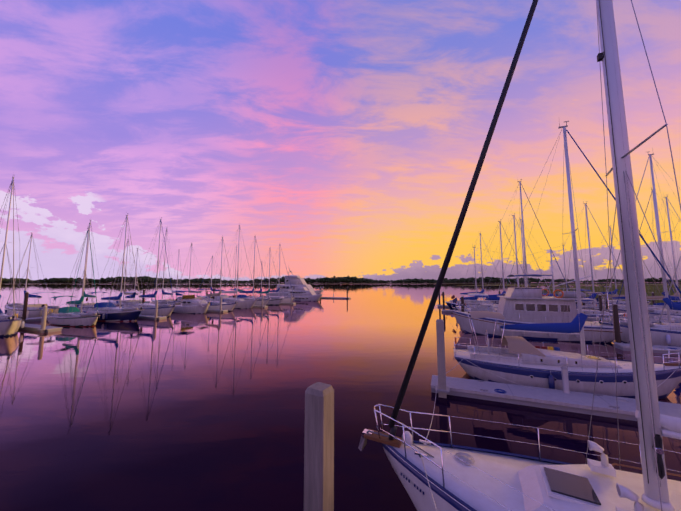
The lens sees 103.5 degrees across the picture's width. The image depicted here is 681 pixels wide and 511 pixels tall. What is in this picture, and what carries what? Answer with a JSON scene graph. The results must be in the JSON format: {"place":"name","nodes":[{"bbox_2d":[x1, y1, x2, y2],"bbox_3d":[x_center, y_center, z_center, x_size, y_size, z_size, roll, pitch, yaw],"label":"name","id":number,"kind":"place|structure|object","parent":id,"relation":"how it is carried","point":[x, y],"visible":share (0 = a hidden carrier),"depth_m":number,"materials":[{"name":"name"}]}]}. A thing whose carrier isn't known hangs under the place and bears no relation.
{"place":"outdoors","nodes":[
{"label":"outdoors","id":0,"kind":"place"},
{"bbox_2d":[0,282,680,510],"bbox_3d":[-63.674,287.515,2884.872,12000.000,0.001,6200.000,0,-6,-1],"label":"water","id":1,"kind":"structure","parent":0,"point":[187,412],"depth_m":10.02,"materials":[{"name":"purple liquid"}]},
{"bbox_2d":[0,177,24,336],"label":"sailboat","id":2,"kind":"object","parent":1,"relation":"on","point":[9,325],"visible":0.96,"depth_m":24.30,"materials":[{"name":"white"}]},
{"bbox_2d":[4,232,59,317],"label":"sailboat","id":3,"kind":"object","parent":1,"relation":"on","point":[35,310],"visible":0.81,"depth_m":35.37,"materials":[{"name":"beige"}]},
{"bbox_2d":[19,306,62,332],"bbox_3d":[-31.872,7.325,26.855,11.020,4.920,1.487,-2,-6,21],"label":"finger","id":4,"kind":"object","parent":1,"relation":"on","point":[42,328],"visible":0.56,"depth_m":25.04},
{"bbox_2d":[47,226,100,326],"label":"sailboat","id":5,"kind":"object","parent":1,"relation":"on","point":[68,316],"visible":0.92,"depth_m":28.72,"materials":[{"name":"white"}]},
{"bbox_2d":[69,220,106,309],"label":"sailboat","id":6,"kind":"object","parent":1,"relation":"on","point":[84,305],"visible":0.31,"depth_m":40.87,"materials":[{"name":"white"}]},
{"bbox_2d":[80,213,143,320],"bbox_3d":[-28.209,1.463,33.832,10.436,14.150,3.313,-2,-6,17],"label":"sailboat","id":7,"kind":"object","parent":1,"relation":"on","point":[109,311],"visible":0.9,"depth_m":32.45,"materials":[{"name":"blue"}]},
{"bbox_2d":[109,239,153,306],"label":"sailboat","id":8,"kind":"object","parent":1,"relation":"on","point":[115,303],"visible":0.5,"depth_m":45.65,"materials":[{"name":"white"}]},
{"bbox_2d":[121,219,175,316],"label":"sailboat","id":9,"kind":"object","parent":1,"relation":"on","point":[163,309],"visible":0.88,"depth_m":37.08,"materials":[{"name":"white"}]},
{"bbox_2d":[138,300,166,319],"bbox_3d":[-27.208,8.132,35.090,11.020,4.920,1.487,-2,-6,21],"label":"finger","id":10,"kind":"object","parent":1,"relation":"on","point":[155,317],"visible":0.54,"depth_m":33.24},
{"bbox_2d":[21,286,294,322],"bbox_3d":[-26.848,8.948,49.046,2.487,6.020,66.010,-3,-6,29],"label":"dock","id":11,"kind":"object","parent":1,"relation":"on","point":[25,315],"visible":0.02,"depth_m":31.15,"materials":[{"name":"grey paint"}]},
{"bbox_2d":[151,225,182,304],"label":"sailboat","id":12,"kind":"object","parent":1,"relation":"on","point":[177,302],"visible":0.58,"depth_m":50.11,"materials":[{"name":"white"}]},
{"bbox_2d":[169,291,210,313],"bbox_3d":[-22.652,7.269,40.670,7.655,3.827,2.550,-2,-6,21],"label":"cruiser","id":13,"kind":"object","parent":1,"relation":"on","point":[191,304],"visible":0.81,"depth_m":39.49,"materials":[{"name":"white paint"}]},
{"bbox_2d":[177,243,211,299],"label":"sailboat","id":14,"kind":"object","parent":1,"relation":"on","point":[201,298],"visible":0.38,"depth_m":55.81,"materials":[{"name":"white"}]},
{"bbox_2d":[196,256,235,298],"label":"sailboat","id":15,"kind":"object","parent":1,"relation":"on","point":[212,258],"visible":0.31,"depth_m":60.80,"materials":[{"name":"beige"}]},
{"bbox_2d":[196,237,237,310],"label":"sailboat","id":16,"kind":"object","parent":1,"relation":"on","point":[225,305],"visible":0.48,"depth_m":43.20,"materials":[{"name":"beige"}]},
{"bbox_2d":[207,297,227,312],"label":"finger","id":17,"kind":"object","parent":1,"relation":"on","point":[219,310],"visible":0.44,"depth_m":40.91},
{"bbox_2d":[203,225,257,308],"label":"sailboat","id":18,"kind":"object","parent":1,"relation":"on","point":[245,304],"visible":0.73,"depth_m":47.69,"materials":[{"name":"white paint"}]},
{"bbox_2d":[224,246,252,297],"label":"sailboat","id":19,"kind":"object","parent":1,"relation":"on","point":[236,249],"visible":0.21,"depth_m":65.89,"materials":[{"name":"white"}]},
{"bbox_2d":[229,235,268,305],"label":"sailboat","id":20,"kind":"object","parent":1,"relation":"on","point":[258,301],"visible":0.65,"depth_m":51.62,"materials":[{"name":"white"}]},
{"bbox_2d":[253,294,267,307],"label":"finger","id":21,"kind":"object","parent":1,"relation":"on","point":[260,306],"visible":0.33,"depth_m":48.30},
{"bbox_2d":[246,247,282,304],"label":"sailboat","id":22,"kind":"object","parent":1,"relation":"on","point":[274,301],"visible":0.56,"depth_m":54.60,"materials":[{"name":"white"}]},
{"bbox_2d":[254,245,294,302],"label":"sailboat","id":23,"kind":"object","parent":1,"relation":"on","point":[288,299],"visible":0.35,"depth_m":59.22,"materials":[{"name":"beige"}]},
{"bbox_2d":[280,293,295,304],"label":"finger","id":24,"kind":"object","parent":1,"relation":"on","point":[291,303],"visible":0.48,"depth_m":55.42},
{"bbox_2d":[266,267,323,296],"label":"motor yacht","id":25,"kind":"object","parent":1,"relation":"on","point":[286,286],"visible":0.44,"depth_m":74.60,"materials":[{"name":"white"}]},
{"bbox_2d":[283,279,322,300],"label":"motor yacht","id":26,"kind":"object","parent":1,"relation":"on","point":[302,293],"visible":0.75,"depth_m":65.27,"materials":[{"name":"white plastic"}]},
{"bbox_2d":[264,286,350,298],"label":"dock","id":27,"kind":"object","parent":1,"relation":"on","point":[333,297],"visible":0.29,"depth_m":74.61,"materials":[{"name":"grey paint"}]},
{"bbox_2d":[304,382,333,510],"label":"pile","id":28,"kind":"object","parent":1,"relation":"in","point":[319,454],"visible":1,"depth_m":3.50,"materials":[{"name":"grey wood"}]},
{"bbox_2d":[461,296,463,311],"bbox_3d":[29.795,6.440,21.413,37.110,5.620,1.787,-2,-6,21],"label":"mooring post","id":29,"kind":"object","parent":1,"relation":"on","point":[462,301],"depth_m":28.66,"materials":[{"name":"grey paint"}]},
{"bbox_2d":[441,233,505,308],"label":"sailboat","id":30,"kind":"object","parent":1,"relation":"on","point":[450,305],"visible":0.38,"depth_m":45.72,"materials":[{"name":"white"}]},
{"bbox_2d":[451,219,529,310],"bbox_3d":[21.023,1.791,37.181,10.936,14.150,3.366,-2,-6,21],"label":"sailboat","id":31,"kind":"object","parent":1,"relation":"on","point":[479,296],"visible":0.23,"depth_m":36.87,"materials":[{"name":"white"}]},
{"bbox_2d":[460,213,552,310],"bbox_3d":[20.821,1.467,33.879,10.949,14.150,3.563,-2,-6,21],"label":"sailboat","id":32,"kind":"object","parent":1,"relation":"on","point":[475,297],"visible":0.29,"depth_m":34.06,"materials":[{"name":"white"}]},
{"bbox_2d":[452,179,577,313],"bbox_3d":[18.396,-0.247,29.203,11.936,16.650,3.613,-2,-6,21],"label":"sailboat","id":33,"kind":"object","parent":1,"relation":"on","point":[486,295],"visible":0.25,"depth_m":29.03,"materials":[{"name":"white"}]},
{"bbox_2d":[358,0,680,510],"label":"sailboat","id":34,"kind":"object","parent":1,"relation":"on","point":[432,476],"visible":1,"depth_m":4.25,"materials":[{"name":"white"}]},
{"bbox_2d":[441,291,607,312],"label":"dock","id":35,"kind":"object","parent":1,"relation":"on","point":[451,311],"visible":0.04,"depth_m":40.87,"materials":[{"name":"grey paint"}]},
{"bbox_2d":[506,238,559,293],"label":"sailboat","id":36,"kind":"object","parent":1,"relation":"on","point":[524,265],"depth_m":48.80,"materials":[{"name":"white"}]},
{"bbox_2d":[451,249,622,342],"bbox_3d":[15.948,3.716,23.636,11.641,8.374,4.258,-2,-6,21],"label":"motor yacht","id":37,"kind":"object","parent":1,"relation":"on","point":[528,305],"visible":0.71,"depth_m":22.18,"materials":[{"name":"blue"}]},
{"bbox_2d":[495,219,584,308],"bbox_3d":[28.629,1.500,39.337,11.173,15.150,3.532,-2,-6,21],"label":"sailboat","id":38,"kind":"object","parent":1,"relation":"on","point":[565,273],"visible":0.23,"depth_m":39.82,"materials":[{"name":"white"}]},
{"bbox_2d":[437,290,654,306],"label":"dock","id":39,"kind":"object","parent":1,"relation":"on","point":[652,293],"visible":0.04,"depth_m":49.16,"materials":[{"name":"grey paint"}]},
{"bbox_2d":[503,293,602,310],"bbox_3d":[34.125,7.335,30.549,27.097,5.620,1.687,-2,-6,21],"label":"dock","id":40,"kind":"object","parent":1,"relation":"on","point":[600,302],"visible":0.06,"depth_m":32.35,"materials":[{"name":"grey paint"}]},
{"bbox_2d":[431,319,680,420],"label":"dock","id":41,"kind":"object","parent":1,"relation":"on","point":[565,399],"visible":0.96,"depth_m":10.37,"materials":[{"name":"grey paint"}]},
{"bbox_2d":[436,121,680,400],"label":"sailboat","id":42,"kind":"object","parent":1,"relation":"on","point":[519,360],"visible":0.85,"depth_m":11.95,"materials":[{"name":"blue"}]},
{"bbox_2d":[542,201,626,322],"bbox_3d":[26.810,0.907,30.723,10.630,14.650,3.375,-2,-6,24],"label":"sailboat","id":43,"kind":"object","parent":1,"relation":"on","point":[586,312],"visible":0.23,"depth_m":29.64,"materials":[{"name":"white"}]},
{"bbox_2d":[580,225,650,304],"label":"sailboat","id":44,"kind":"object","parent":1,"relation":"on","point":[619,301],"visible":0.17,"depth_m":45.17,"materials":[{"name":"white"}]},
{"bbox_2d":[576,239,661,309],"bbox_3d":[38.910,1.855,37.834,9.570,14.150,3.256,-2,-6,20],"label":"sailboat","id":45,"kind":"object","parent":1,"relation":"on","point":[587,307],"visible":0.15,"depth_m":37.56,"materials":[{"name":"beige"}]},
{"bbox_2d":[589,232,673,310],"bbox_3d":[38.822,2.179,36.008,9.936,13.150,3.336,-2,-6,21],"label":"sailboat","id":46,"kind":"object","parent":1,"relation":"on","point":[621,298],"visible":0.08,"depth_m":35.89,"materials":[{"name":"white"}]},
{"bbox_2d":[594,148,680,346],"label":"sailboat","id":47,"kind":"object","parent":1,"relation":"on","point":[666,334],"visible":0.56,"depth_m":19.88,"materials":[{"name":"white"}]},
{"bbox_2d":[596,196,680,312],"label":"sailboat","id":48,"kind":"object","parent":1,"relation":"on","point":[648,298],"visible":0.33,"depth_m":31.04,"materials":[{"name":"white"}]},
{"bbox_2d":[611,303,680,354],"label":"dock","id":49,"kind":"object","parent":1,"relation":"on","point":[619,344],"visible":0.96,"depth_m":18.65,"materials":[{"name":"grey paint"}]},
{"bbox_2d":[616,188,680,316],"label":"sailboat","id":50,"kind":"object","parent":1,"relation":"on","point":[654,312],"visible":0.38,"depth_m":29.35,"materials":[{"name":"white"}]},
{"bbox_2d":[618,221,680,322],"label":"sailboat","id":51,"kind":"object","parent":1,"relation":"on","point":[665,318],"visible":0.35,"depth_m":24.35,"materials":[{"name":"white"}]},
{"bbox_2d":[654,255,680,322],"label":"sailboat","id":52,"kind":"object","parent":1,"relation":"on","point":[659,321],"visible":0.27,"depth_m":20.46,"materials":[{"name":"white"}]},
{"bbox_2d":[0,0,680,280],"label":"sky","id":53,"kind":"structure","parent":0,"point":[348,137],"materials":[{"name":"purple"}]},
{"bbox_2d":[2,283,680,283],"bbox_3d":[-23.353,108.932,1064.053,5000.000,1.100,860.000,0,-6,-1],"label":"shore land","id":54,"kind":"structure","parent":0,"point":[325,283],"depth_m":666.68,"materials":[{"name":"plant"}]},
{"bbox_2d":[1,276,534,283],"bbox_3d":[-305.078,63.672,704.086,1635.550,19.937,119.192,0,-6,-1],"label":"shore trees","id":55,"kind":"object","parent":54,"relation":"on","point":[338,280],"visible":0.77,"depth_m":665.83,"materials":[{"name":"green plant"}]},
{"bbox_2d":[444,277,680,282],"bbox_3d":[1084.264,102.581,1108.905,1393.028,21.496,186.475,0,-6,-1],"label":"shore trees","id":56,"kind":"object","parent":54,"relation":"on","point":[649,280],"visible":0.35,"depth_m":1092.97,"materials":[{"name":"green plant"}]},
{"bbox_2d":[456,284,680,285],"bbox_3d":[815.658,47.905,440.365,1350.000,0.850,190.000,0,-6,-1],"label":"marsh land","id":57,"kind":"structure","parent":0,"point":[563,284],"depth_m":433.99,"materials":[{"name":"green plant"}]},
{"bbox_2d":[542,285,680,304],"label":"marsh grass","id":58,"kind":"structure","parent":0,"point":[648,292],"depth_m":113.00,"materials":[{"name":"green plant"}]}
]}

